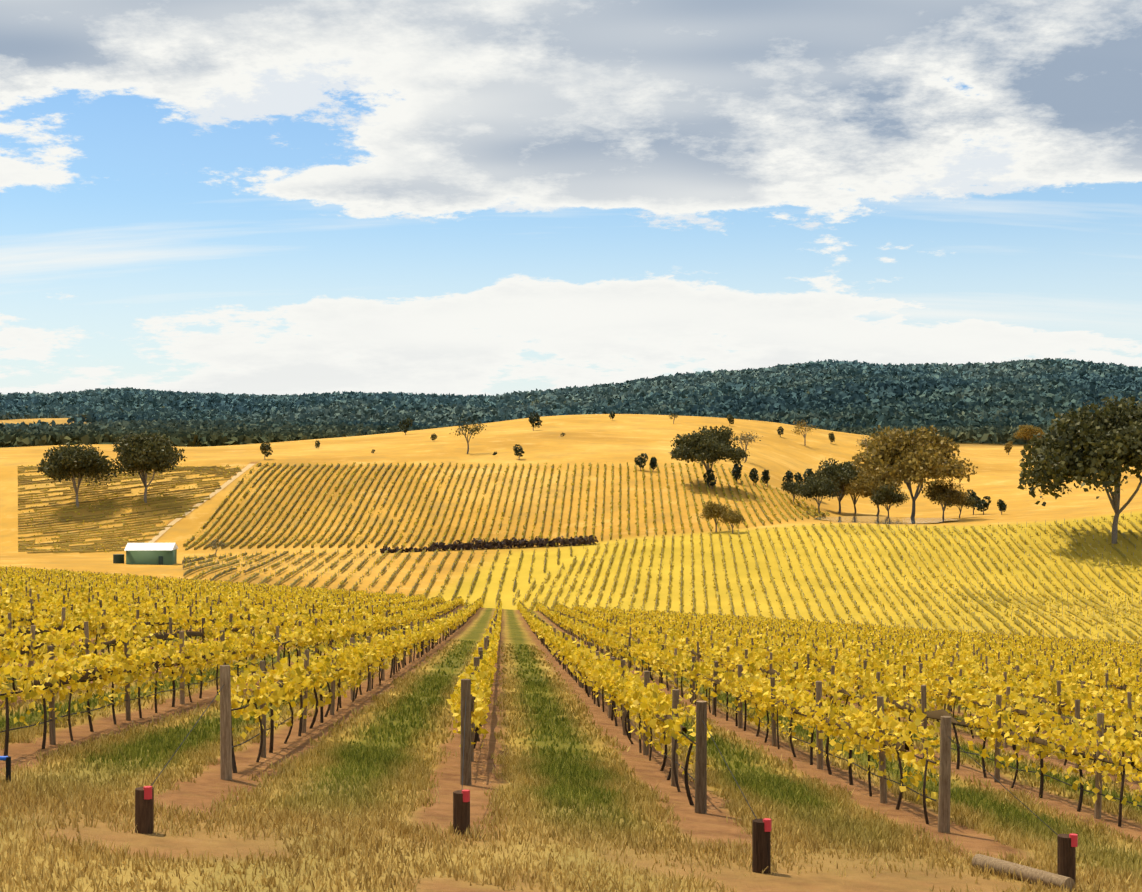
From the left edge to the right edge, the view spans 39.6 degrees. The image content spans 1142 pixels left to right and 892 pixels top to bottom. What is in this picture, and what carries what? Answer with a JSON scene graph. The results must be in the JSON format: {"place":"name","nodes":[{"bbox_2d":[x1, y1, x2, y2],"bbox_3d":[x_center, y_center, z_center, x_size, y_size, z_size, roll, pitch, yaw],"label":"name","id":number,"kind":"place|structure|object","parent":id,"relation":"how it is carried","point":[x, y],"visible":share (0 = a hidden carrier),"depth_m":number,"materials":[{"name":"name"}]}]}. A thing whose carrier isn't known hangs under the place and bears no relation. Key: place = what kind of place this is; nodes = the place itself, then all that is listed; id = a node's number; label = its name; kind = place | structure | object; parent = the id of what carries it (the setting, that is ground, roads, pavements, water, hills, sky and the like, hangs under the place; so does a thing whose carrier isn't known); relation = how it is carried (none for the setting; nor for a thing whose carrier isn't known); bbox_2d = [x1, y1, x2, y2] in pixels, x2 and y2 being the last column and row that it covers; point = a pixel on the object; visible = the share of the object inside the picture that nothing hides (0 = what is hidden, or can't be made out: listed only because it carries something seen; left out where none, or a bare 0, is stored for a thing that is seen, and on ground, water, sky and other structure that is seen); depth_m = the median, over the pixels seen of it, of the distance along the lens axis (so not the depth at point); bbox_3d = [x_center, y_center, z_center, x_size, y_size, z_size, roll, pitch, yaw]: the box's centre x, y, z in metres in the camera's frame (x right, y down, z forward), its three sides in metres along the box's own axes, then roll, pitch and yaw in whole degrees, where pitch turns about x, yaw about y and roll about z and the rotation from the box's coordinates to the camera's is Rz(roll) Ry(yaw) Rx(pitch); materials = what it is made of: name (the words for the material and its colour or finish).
{"place":"outdoors","nodes":[
{"label":"outdoors","id":0,"kind":"place"},
{"bbox_2d":[148,464,253,542],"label":"dirt road","id":1,"kind":"structure","parent":0,"point":[173,522],"depth_m":544.13,"materials":[{"name":"beige soil"}]},
{"bbox_2d":[0,368,1141,891],"bbox_3d":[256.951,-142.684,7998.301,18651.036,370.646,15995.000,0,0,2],"label":"ground","id":2,"kind":"structure","parent":0,"point":[594,440],"depth_m":405.91,"materials":[{"name":"yellow plant"}]},
{"bbox_2d":[113,543,177,564],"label":"farm shed","id":3,"kind":"object","parent":2,"relation":"on","point":[153,553],"visible":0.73,"depth_m":411.63,"materials":[{"name":"green metal"}]},
{"bbox_2d":[380,535,597,552],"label":"hedge row","id":4,"kind":"object","parent":2,"relation":"on","point":[523,543],"visible":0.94,"depth_m":477.58,"materials":[{"name":"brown plant"}]},
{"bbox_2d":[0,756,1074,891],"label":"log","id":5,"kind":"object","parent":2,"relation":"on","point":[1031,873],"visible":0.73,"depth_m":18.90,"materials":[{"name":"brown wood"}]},
{"bbox_2d":[0,614,1141,891],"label":"grass tufts","id":6,"kind":"object","parent":2,"relation":"on","point":[598,780],"visible":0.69,"depth_m":22.98,"materials":[{"name":"green plant"}]},
{"bbox_2d":[0,358,1141,446],"bbox_3d":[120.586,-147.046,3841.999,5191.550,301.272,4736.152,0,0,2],"label":"forest trees","id":7,"kind":"object","parent":2,"relation":"on","point":[777,394],"visible":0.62,"depth_m":3341.17,"materials":[{"name":"green plant"}]},
{"bbox_2d":[0,565,1141,890],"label":"vines","id":8,"kind":"object","parent":2,"relation":"on","point":[648,702],"depth_m":47.02,"materials":[{"name":"yellow plant"}]},
{"bbox_2d":[18,462,1141,644],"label":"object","id":9,"kind":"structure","parent":2,"relation":"on","point":[91,548],"depth_m":458.73,"materials":[{"name":"beige plant"}]},
{"bbox_2d":[36,395,1141,556],"bbox_3d":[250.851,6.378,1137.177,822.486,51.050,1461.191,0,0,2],"label":"trees","id":10,"kind":"object","parent":2,"relation":"on","point":[1080,445],"visible":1,"depth_m":518.01,"materials":[{"name":"green plant"}]},
{"bbox_2d":[0,0,1141,395],"label":"sky","id":11,"kind":"structure","parent":0,"point":[258,197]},
{"bbox_2d":[815,516,958,523],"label":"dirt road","id":12,"kind":"structure","parent":0,"point":[879,520],"depth_m":507.74,"materials":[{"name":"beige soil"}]}
]}

